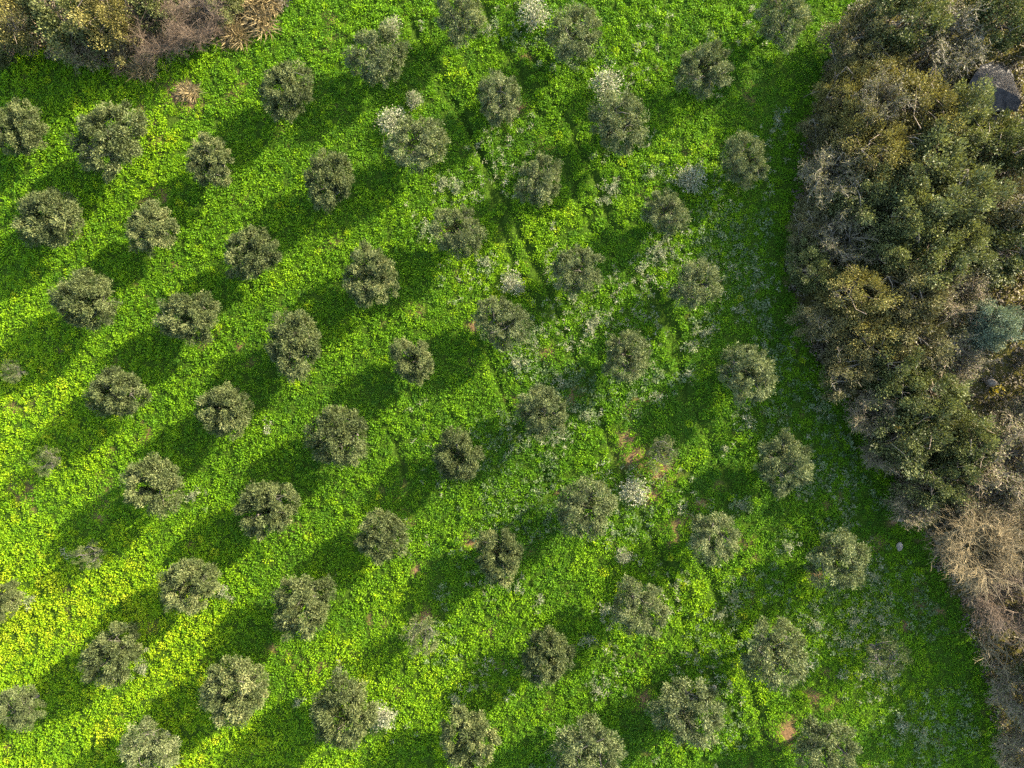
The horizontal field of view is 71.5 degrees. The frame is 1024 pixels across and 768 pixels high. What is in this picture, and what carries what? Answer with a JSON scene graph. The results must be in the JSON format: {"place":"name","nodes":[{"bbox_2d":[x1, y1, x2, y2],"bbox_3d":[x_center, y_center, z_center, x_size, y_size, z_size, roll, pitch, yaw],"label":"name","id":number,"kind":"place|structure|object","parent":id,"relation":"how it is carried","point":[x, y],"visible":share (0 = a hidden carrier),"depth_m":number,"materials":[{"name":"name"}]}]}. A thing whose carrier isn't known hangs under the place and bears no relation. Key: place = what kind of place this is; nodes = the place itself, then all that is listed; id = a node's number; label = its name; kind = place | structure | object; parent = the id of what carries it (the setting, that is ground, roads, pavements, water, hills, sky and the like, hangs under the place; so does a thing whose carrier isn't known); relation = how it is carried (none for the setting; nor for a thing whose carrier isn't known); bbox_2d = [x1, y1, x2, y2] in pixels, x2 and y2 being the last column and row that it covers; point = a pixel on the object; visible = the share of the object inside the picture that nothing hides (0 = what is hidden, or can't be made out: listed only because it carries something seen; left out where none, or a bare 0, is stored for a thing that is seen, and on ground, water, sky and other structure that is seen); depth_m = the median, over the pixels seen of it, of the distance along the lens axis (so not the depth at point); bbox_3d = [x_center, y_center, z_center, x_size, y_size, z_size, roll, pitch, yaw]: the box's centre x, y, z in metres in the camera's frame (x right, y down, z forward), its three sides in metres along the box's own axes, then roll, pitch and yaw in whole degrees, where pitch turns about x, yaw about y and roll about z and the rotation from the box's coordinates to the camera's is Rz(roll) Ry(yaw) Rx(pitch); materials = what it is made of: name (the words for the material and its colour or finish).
{"place":"outdoors","nodes":[
{"label":"outdoors","id":0,"kind":"place"},
{"bbox_2d":[0,0,1023,767],"bbox_3d":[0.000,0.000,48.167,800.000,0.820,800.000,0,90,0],"label":"ground","id":1,"kind":"structure","parent":0,"point":[664,318],"depth_m":47.97,"materials":[{"name":"green plant"}]},
{"bbox_2d":[0,683,47,732],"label":"olive tree","id":2,"kind":"object","parent":1,"relation":"on","point":[26,710],"visible":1,"depth_m":45.88,"materials":[{"name":"green plant"}]},
{"bbox_2d":[0,94,49,158],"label":"olive tree","id":3,"kind":"object","parent":1,"relation":"on","point":[11,121],"visible":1,"depth_m":45.44,"materials":[{"name":"green plant"}]},
{"bbox_2d":[10,186,85,249],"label":"olive tree","id":4,"kind":"object","parent":1,"relation":"on","point":[35,232],"visible":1,"depth_m":44.99,"materials":[{"name":"green plant"}]},
{"bbox_2d":[12,0,112,69],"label":"evergreen tree","id":5,"kind":"object","parent":1,"relation":"on","point":[46,19],"visible":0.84,"depth_m":44.64,"materials":[{"name":"green plant"}]},
{"bbox_2d":[45,267,122,332],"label":"olive tree","id":6,"kind":"object","parent":1,"relation":"on","point":[72,290],"visible":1,"depth_m":44.70,"materials":[{"name":"green plant"}]},
{"bbox_2d":[61,99,149,183],"bbox_3d":[-25.595,-15.603,45.775,4.592,4.803,5.584,24,90,0],"label":"olive tree","id":7,"kind":"object","parent":1,"relation":"on","point":[116,142],"visible":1,"depth_m":44.56,"materials":[{"name":"green plant"}]},
{"bbox_2d":[67,0,144,66],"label":"evergreen shrub","id":8,"kind":"object","parent":1,"relation":"on","point":[116,22],"visible":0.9,"depth_m":44.54,"materials":[{"name":"green plant"}]},
{"bbox_2d":[74,620,143,689],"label":"olive tree","id":9,"kind":"object","parent":1,"relation":"on","point":[101,646],"visible":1,"depth_m":45.14,"materials":[{"name":"green plant"}]},
{"bbox_2d":[80,364,154,417],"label":"olive tree","id":10,"kind":"object","parent":1,"relation":"on","point":[123,384],"visible":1,"depth_m":45.14,"materials":[{"name":"green plant"}]},
{"bbox_2d":[115,715,181,767],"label":"olive tree","id":11,"kind":"object","parent":1,"relation":"on","point":[161,746],"visible":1,"depth_m":45.19,"materials":[{"name":"green plant"}]},
{"bbox_2d":[117,450,185,519],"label":"olive tree","id":12,"kind":"object","parent":1,"relation":"on","point":[158,475],"visible":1,"depth_m":44.73,"materials":[{"name":"green plant"}]},
{"bbox_2d":[125,198,179,258],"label":"olive tree","id":13,"kind":"object","parent":1,"relation":"on","point":[140,224],"visible":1,"depth_m":45.46,"materials":[{"name":"green plant"}]},
{"bbox_2d":[119,0,193,71],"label":"bare shrub","id":14,"kind":"object","parent":1,"relation":"on","point":[169,45],"visible":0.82,"depth_m":45.58,"materials":[{"name":"plant"}]},
{"bbox_2d":[151,289,222,346],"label":"olive tree","id":15,"kind":"object","parent":1,"relation":"on","point":[186,305],"visible":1,"depth_m":45.03,"materials":[{"name":"green plant"}]},
{"bbox_2d":[155,556,222,616],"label":"olive tree","id":16,"kind":"object","parent":1,"relation":"on","point":[202,585],"visible":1,"depth_m":44.84,"materials":[{"name":"green plant"}]},
{"bbox_2d":[154,0,232,54],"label":"bare shrub","id":17,"kind":"object","parent":1,"relation":"on","point":[195,33],"visible":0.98,"depth_m":45.63,"materials":[{"name":"grey plant"}]},
{"bbox_2d":[184,131,234,187],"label":"olive tree","id":18,"kind":"object","parent":1,"relation":"on","point":[214,167],"visible":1,"depth_m":45.44,"materials":[{"name":"green plant"}]},
{"bbox_2d":[193,379,254,440],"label":"olive tree","id":19,"kind":"object","parent":1,"relation":"on","point":[213,400],"visible":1,"depth_m":45.22,"materials":[{"name":"green plant"}]},
{"bbox_2d":[197,654,270,729],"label":"olive tree","id":20,"kind":"object","parent":1,"relation":"on","point":[248,688],"visible":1,"depth_m":44.75,"materials":[{"name":"green plant"}]},
{"bbox_2d":[221,224,282,280],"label":"olive tree","id":21,"kind":"object","parent":1,"relation":"on","point":[254,263],"visible":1,"depth_m":45.20,"materials":[{"name":"green plant"}]},
{"bbox_2d":[231,479,302,541],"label":"olive tree","id":22,"kind":"object","parent":1,"relation":"on","point":[261,499],"visible":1,"depth_m":44.89,"materials":[{"name":"green plant"}]},
{"bbox_2d":[256,56,315,122],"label":"olive tree","id":23,"kind":"object","parent":1,"relation":"on","point":[282,74],"visible":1,"depth_m":45.32,"materials":[{"name":"green plant"}]},
{"bbox_2d":[263,308,322,383],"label":"olive tree","id":24,"kind":"object","parent":1,"relation":"on","point":[301,344],"visible":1,"depth_m":45.08,"materials":[{"name":"green plant"}]},
{"bbox_2d":[270,573,336,641],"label":"olive tree","id":25,"kind":"object","parent":1,"relation":"on","point":[286,616],"visible":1,"depth_m":44.87,"materials":[{"name":"green plant"}]},
{"bbox_2d":[302,147,355,214],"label":"olive tree","id":26,"kind":"object","parent":1,"relation":"on","point":[334,172],"visible":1,"depth_m":45.33,"materials":[{"name":"green plant"}]},
{"bbox_2d":[301,404,371,468],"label":"olive tree","id":27,"kind":"object","parent":1,"relation":"on","point":[344,432],"visible":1,"depth_m":44.99,"materials":[{"name":"green plant"}]},
{"bbox_2d":[309,669,380,751],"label":"olive tree","id":28,"kind":"object","parent":1,"relation":"on","point":[325,712],"visible":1,"depth_m":44.55,"materials":[{"name":"green plant"}]},
{"bbox_2d":[342,238,400,309],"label":"olive tree","id":29,"kind":"object","parent":1,"relation":"on","point":[379,263],"visible":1,"depth_m":45.44,"materials":[{"name":"green plant"}]},
{"bbox_2d":[340,22,411,88],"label":"olive tree","id":30,"kind":"object","parent":1,"relation":"on","point":[388,55],"visible":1,"depth_m":45.52,"materials":[{"name":"green plant"}]},
{"bbox_2d":[353,507,412,565],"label":"olive tree","id":31,"kind":"object","parent":1,"relation":"on","point":[373,537],"visible":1,"depth_m":45.40,"materials":[{"name":"green plant"}]},
{"bbox_2d":[382,114,450,173],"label":"olive tree","id":32,"kind":"object","parent":1,"relation":"on","point":[424,149],"visible":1,"depth_m":45.25,"materials":[{"name":"green plant"}]},
{"bbox_2d":[428,203,487,261],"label":"olive tree","id":33,"kind":"object","parent":1,"relation":"on","point":[461,237],"visible":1,"depth_m":45.30,"materials":[{"name":"green plant"}]},
{"bbox_2d":[430,425,486,482],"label":"olive tree","id":34,"kind":"object","parent":1,"relation":"on","point":[462,452],"visible":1,"depth_m":45.48,"materials":[{"name":"green plant"}]},
{"bbox_2d":[433,0,486,48],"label":"olive tree","id":35,"kind":"object","parent":1,"relation":"on","point":[466,11],"visible":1,"depth_m":45.48,"materials":[{"name":"green plant"}]},
{"bbox_2d":[438,704,502,767],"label":"olive tree","id":36,"kind":"object","parent":1,"relation":"on","point":[456,753],"visible":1,"depth_m":45.05,"materials":[{"name":"green plant"}]},
{"bbox_2d":[22,0,929,767],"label":"dry weeds","id":37,"kind":"object","parent":1,"relation":"on","point":[596,322],"visible":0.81,"depth_m":47.71,"materials":[{"name":"plant"}]},
{"bbox_2d":[476,67,521,127],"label":"olive tree","id":38,"kind":"object","parent":1,"relation":"on","point":[493,102],"visible":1,"depth_m":45.99,"materials":[{"name":"green plant"}]},
{"bbox_2d":[473,526,526,587],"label":"olive tree","id":39,"kind":"object","parent":1,"relation":"on","point":[488,563],"visible":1,"depth_m":45.40,"materials":[{"name":"green plant"}]},
{"bbox_2d":[471,294,534,352],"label":"olive tree","id":40,"kind":"object","parent":1,"relation":"on","point":[514,321],"visible":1,"depth_m":45.63,"materials":[{"name":"green plant"}]},
{"bbox_2d":[0,0,1006,767],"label":"weeds","id":41,"kind":"object","parent":1,"relation":"on","point":[330,374],"visible":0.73,"depth_m":47.85,"materials":[{"name":"green plant"}]},
{"bbox_2d":[2,0,1023,763],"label":"undergrowth","id":42,"kind":"object","parent":1,"relation":"on","point":[820,346],"visible":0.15,"depth_m":47.77,"materials":[{"name":"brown plant"}]},
{"bbox_2d":[512,151,564,207],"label":"olive tree","id":43,"kind":"object","parent":1,"relation":"on","point":[537,185],"visible":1,"depth_m":45.66,"materials":[{"name":"green plant"}]},
{"bbox_2d":[513,382,570,442],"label":"olive tree","id":44,"kind":"object","parent":1,"relation":"on","point":[534,417],"visible":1,"depth_m":45.29,"materials":[{"name":"green plant"}]},
{"bbox_2d":[519,624,578,689],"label":"olive tree","id":45,"kind":"object","parent":1,"relation":"on","point":[533,659],"visible":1,"depth_m":45.44,"materials":[{"name":"green plant"}]},
{"bbox_2d":[544,0,602,69],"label":"olive tree","id":46,"kind":"object","parent":1,"relation":"on","point":[582,50],"visible":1,"depth_m":45.49,"materials":[{"name":"green plant"}]},
{"bbox_2d":[550,242,604,297],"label":"olive tree","id":47,"kind":"object","parent":1,"relation":"on","point":[570,265],"visible":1,"depth_m":45.80,"materials":[{"name":"green plant"}]},
{"bbox_2d":[553,473,619,541],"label":"olive tree","id":48,"kind":"object","parent":1,"relation":"on","point":[576,505],"visible":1,"depth_m":45.00,"materials":[{"name":"green plant"}]},
{"bbox_2d":[547,709,628,767],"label":"olive tree","id":49,"kind":"object","parent":1,"relation":"on","point":[591,735],"visible":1,"depth_m":45.30,"materials":[{"name":"green plant"}]},
{"bbox_2d":[587,86,650,156],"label":"olive tree","id":50,"kind":"object","parent":1,"relation":"on","point":[611,129],"visible":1,"depth_m":45.28,"materials":[{"name":"green plant"}]},
{"bbox_2d":[601,328,652,384],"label":"olive tree","id":51,"kind":"object","parent":1,"relation":"on","point":[637,365],"visible":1,"depth_m":45.40,"materials":[{"name":"green plant"}]},
{"bbox_2d":[608,573,671,640],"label":"olive tree","id":52,"kind":"object","parent":1,"relation":"on","point":[630,601],"visible":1,"depth_m":45.19,"materials":[{"name":"green plant"}]},
{"bbox_2d":[644,676,727,750],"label":"olive tree","id":53,"kind":"object","parent":1,"relation":"on","point":[678,700],"visible":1,"depth_m":44.92,"materials":[{"name":"green plant"}]},
{"bbox_2d":[667,255,723,311],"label":"olive tree","id":54,"kind":"object","parent":1,"relation":"on","point":[699,291],"visible":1,"depth_m":45.61,"materials":[{"name":"green plant"}]},
{"bbox_2d":[410,2,981,767],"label":"grey weeds","id":55,"kind":"object","parent":1,"relation":"on","point":[740,428],"visible":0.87,"depth_m":47.80,"materials":[{"name":"grey plant"}]},
{"bbox_2d":[673,35,735,102],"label":"olive tree","id":56,"kind":"object","parent":1,"relation":"on","point":[715,68],"visible":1,"depth_m":45.40,"materials":[{"name":"green plant"}]},
{"bbox_2d":[687,511,741,568],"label":"olive tree","id":57,"kind":"object","parent":1,"relation":"on","point":[705,532],"visible":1,"depth_m":45.44,"materials":[{"name":"green plant"}]},
{"bbox_2d":[718,129,770,191],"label":"olive tree","id":58,"kind":"object","parent":1,"relation":"on","point":[741,164],"visible":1,"depth_m":45.65,"materials":[{"name":"green plant"}]},
{"bbox_2d":[715,340,779,406],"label":"olive tree","id":59,"kind":"object","parent":1,"relation":"on","point":[742,381],"visible":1,"depth_m":45.36,"materials":[{"name":"green plant"}]},
{"bbox_2d":[737,615,811,697],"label":"olive tree","id":60,"kind":"object","parent":1,"relation":"on","point":[760,648],"visible":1,"depth_m":44.51,"materials":[{"name":"green plant"}]},
{"bbox_2d":[752,0,813,53],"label":"olive tree","id":61,"kind":"object","parent":1,"relation":"on","point":[778,25],"visible":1,"depth_m":45.34,"materials":[{"name":"green plant"}]},
{"bbox_2d":[753,427,814,500],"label":"olive tree","id":62,"kind":"object","parent":1,"relation":"on","point":[773,464],"visible":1,"depth_m":45.50,"materials":[{"name":"green plant"}]},
{"bbox_2d":[784,234,846,297],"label":"evergreen tree","id":63,"kind":"object","parent":1,"relation":"on","point":[812,253],"visible":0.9,"depth_m":45.53,"materials":[{"name":"green plant"}]},
{"bbox_2d":[791,712,862,767],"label":"olive tree","id":64,"kind":"object","parent":1,"relation":"on","point":[817,736],"visible":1,"depth_m":45.00,"materials":[{"name":"green plant"}]},
{"bbox_2d":[795,141,869,210],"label":"bare shrub","id":65,"kind":"object","parent":1,"relation":"on","point":[816,172],"visible":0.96,"depth_m":44.90,"materials":[{"name":"grey plant"}]},
{"bbox_2d":[803,527,873,594],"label":"olive tree","id":66,"kind":"object","parent":1,"relation":"on","point":[829,555],"visible":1,"depth_m":45.21,"materials":[{"name":"green plant"}]},
{"bbox_2d":[809,56,868,122],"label":"evergreen shrub","id":67,"kind":"object","parent":1,"relation":"on","point":[824,90],"visible":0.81,"depth_m":45.21,"materials":[{"name":"green plant"}]},
{"bbox_2d":[807,207,884,269],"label":"bare shrub","id":68,"kind":"object","parent":1,"relation":"on","point":[832,238],"visible":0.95,"depth_m":45.12,"materials":[{"name":"grey plant"}]},
{"bbox_2d":[816,90,886,171],"bbox_3d":[21.786,-16.171,45.620,4.651,5.240,4.818,41,90,0],"label":"evergreen shrub","id":69,"kind":"object","parent":1,"relation":"on","point":[846,145],"visible":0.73,"depth_m":44.73,"materials":[{"name":"green plant"}]},
{"bbox_2d":[814,0,891,78],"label":"evergreen shrub","id":70,"kind":"object","parent":1,"relation":"on","point":[835,34],"visible":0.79,"depth_m":44.97,"materials":[{"name":"green plant"}]},
{"bbox_2d":[809,159,899,240],"bbox_3d":[22.716,-11.830,45.626,5.795,5.346,4.523,-26,90,0],"label":"evergreen tree","id":71,"kind":"object","parent":1,"relation":"on","point":[865,185],"visible":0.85,"depth_m":44.50,"materials":[{"name":"green plant"}]},
{"bbox_2d":[818,334,890,404],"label":"evergreen shrub","id":72,"kind":"object","parent":1,"relation":"on","point":[851,376],"visible":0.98,"depth_m":45.47,"materials":[{"name":"green plant"}]},
{"bbox_2d":[811,260,903,329],"bbox_3d":[21.566,-6.011,45.425,4.980,6.040,5.005,43,90,0],"label":"evergreen shrub","id":73,"kind":"object","parent":1,"relation":"on","point":[850,277],"visible":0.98,"depth_m":44.56,"materials":[{"name":"green plant"}]},
{"bbox_2d":[824,296,917,370],"bbox_3d":[22.883,-3.081,45.986,5.849,4.823,5.576,33,90,0],"label":"evergreen shrub","id":74,"kind":"object","parent":1,"relation":"on","point":[878,320],"visible":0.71,"depth_m":45.14,"materials":[{"name":"green plant"}]},
{"bbox_2d":[839,107,921,197],"bbox_3d":[23.184,-14.914,45.280,5.646,6.053,5.573,41,90,0],"label":"evergreen shrub","id":75,"kind":"object","parent":1,"relation":"on","point":[894,139],"visible":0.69,"depth_m":44.12,"materials":[{"name":"green plant"}]},
{"bbox_2d":[845,59,918,132],"bbox_3d":[22.963,-17.540,45.217,4.151,6.070,3.838,39,90,0],"label":"bare shrub","id":76,"kind":"object","parent":1,"relation":"on","point":[880,95],"visible":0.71,"depth_m":44.08,"materials":[{"name":"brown plant"}]},
{"bbox_2d":[846,204,924,276],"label":"evergreen tree","id":77,"kind":"object","parent":1,"relation":"on","point":[900,254],"visible":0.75,"depth_m":44.33,"materials":[{"name":"green plant"}]},
{"bbox_2d":[859,332,934,419],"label":"evergreen tree","id":78,"kind":"object","parent":1,"relation":"on","point":[909,376],"visible":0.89,"depth_m":44.79,"materials":[{"name":"green plant"}]},
{"bbox_2d":[848,261,952,338],"bbox_3d":[25.142,-5.837,45.380,4.932,6.168,5.225,-37,90,0],"label":"evergreen shrub","id":79,"kind":"object","parent":1,"relation":"on","point":[927,305],"visible":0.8,"depth_m":44.46,"materials":[{"name":"green plant"}]},
{"bbox_2d":[842,0,959,60],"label":"evergreen tree","id":80,"kind":"object","parent":1,"relation":"on","point":[906,36],"visible":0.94,"depth_m":44.15,"materials":[{"name":"green plant"}]},
{"bbox_2d":[860,394,963,487],"bbox_3d":[25.675,2.947,45.854,4.999,5.152,6.450,34,90,0],"label":"evergreen tree","id":81,"kind":"object","parent":1,"relation":"on","point":[919,446],"visible":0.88,"depth_m":44.74,"materials":[{"name":"green plant"}]},
{"bbox_2d":[856,172,967,254],"bbox_3d":[25.053,-10.549,44.736,6.144,7.485,5.323,-3,90,0],"label":"evergreen tree","id":82,"kind":"object","parent":1,"relation":"on","point":[917,199],"visible":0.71,"depth_m":43.50,"materials":[{"name":"green plant"}]},
{"bbox_2d":[877,299,972,371],"bbox_3d":[25.999,-2.547,45.585,5.420,5.719,4.846,26,90,0],"label":"evergreen shrub","id":83,"kind":"object","parent":1,"relation":"on","point":[930,328],"visible":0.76,"depth_m":44.73,"materials":[{"name":"green plant"}]},
{"bbox_2d":[883,60,967,147],"bbox_3d":[25.994,-17.738,45.353,5.775,5.888,5.845,-13,90,0],"label":"evergreen shrub","id":84,"kind":"object","parent":1,"relation":"on","point":[941,96],"visible":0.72,"depth_m":44.25,"materials":[{"name":"green plant"}]},
{"bbox_2d":[881,114,975,209],"bbox_3d":[25.884,-14.069,44.946,6.884,6.972,5.292,-37,90,0],"label":"evergreen tree","id":85,"kind":"object","parent":1,"relation":"on","point":[953,158],"visible":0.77,"depth_m":43.76,"materials":[{"name":"green plant"}]},
{"bbox_2d":[880,215,979,309],"bbox_3d":[26.390,-7.843,45.421,4.986,6.058,6.277,-19,90,0],"label":"evergreen tree","id":86,"kind":"object","parent":1,"relation":"on","point":[957,264],"visible":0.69,"depth_m":44.23,"materials":[{"name":"green plant"}]},
{"bbox_2d":[895,361,975,451],"bbox_3d":[26.982,1.173,45.769,4.605,5.263,5.892,15,90,0],"label":"evergreen tree","id":87,"kind":"object","parent":1,"relation":"on","point":[959,394],"visible":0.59,"depth_m":44.75,"materials":[{"name":"green plant"}]},
{"bbox_2d":[889,452,985,512],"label":"evergreen tree","id":88,"kind":"object","parent":1,"relation":"on","point":[948,490],"visible":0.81,"depth_m":45.03,"materials":[{"name":"green plant"}]},
{"bbox_2d":[911,0,995,86],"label":"bare shrub","id":89,"kind":"object","parent":1,"relation":"on","point":[961,51],"visible":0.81,"depth_m":44.70,"materials":[{"name":"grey plant"}]},
{"bbox_2d":[915,264,998,327],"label":"bare shrub","id":90,"kind":"object","parent":1,"relation":"on","point":[953,308],"visible":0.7,"depth_m":45.06,"materials":[{"name":"plant"}]},
{"bbox_2d":[896,153,1020,247],"bbox_3d":[27.762,-11.621,45.047,7.519,6.842,5.233,-13,90,0],"label":"evergreen tree","id":91,"kind":"object","parent":1,"relation":"on","point":[974,182],"visible":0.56,"depth_m":43.75,"materials":[{"name":"green plant"}]},
{"bbox_2d":[920,74,1000,161],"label":"evergreen tree","id":92,"kind":"object","parent":1,"relation":"on","point":[976,136],"visible":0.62,"depth_m":44.12,"materials":[{"name":"green plant"}]},
{"bbox_2d":[913,492,1023,608],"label":"bare shrub","id":93,"kind":"object","parent":1,"relation":"on","point":[997,530],"visible":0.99,"depth_m":44.32,"materials":[{"name":"beige plant"}]},
{"bbox_2d":[929,405,1013,482],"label":"evergreen tree","id":94,"kind":"object","parent":1,"relation":"on","point":[979,428],"visible":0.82,"depth_m":44.58,"materials":[{"name":"green plant"}]},
{"bbox_2d":[947,463,1023,529],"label":"bare shrub","id":95,"kind":"object","parent":1,"relation":"on","point":[971,492],"visible":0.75,"depth_m":45.15,"materials":[{"name":"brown plant"}]},
{"bbox_2d":[950,0,1023,60],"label":"evergreen tree","id":96,"kind":"object","parent":1,"relation":"on","point":[1013,19],"visible":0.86,"depth_m":44.65,"materials":[{"name":"green plant"}]},
{"bbox_2d":[957,298,1023,353],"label":"glaucous bush","id":97,"kind":"object","parent":1,"relation":"on","point":[1007,322],"visible":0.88,"depth_m":44.35,"materials":[{"name":"green plant"}]},
{"bbox_2d":[960,561,1023,649],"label":"bare shrub","id":98,"kind":"object","parent":1,"relation":"on","point":[995,618],"visible":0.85,"depth_m":44.49,"materials":[{"name":"grey plant"}]},
{"bbox_2d":[963,407,1023,501],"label":"bare shrub","id":99,"kind":"object","parent":1,"relation":"on","point":[1016,432],"visible":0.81,"depth_m":44.65,"materials":[{"name":"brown plant"}]},
{"bbox_2d":[963,218,1023,289],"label":"evergreen tree","id":100,"kind":"object","parent":1,"relation":"on","point":[1012,266],"visible":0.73,"depth_m":45.52,"materials":[{"name":"green plant"}]},
{"bbox_2d":[965,108,1023,182],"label":"evergreen tree","id":101,"kind":"object","parent":1,"relation":"on","point":[1013,132],"visible":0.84,"depth_m":44.76,"materials":[{"name":"green plant"}]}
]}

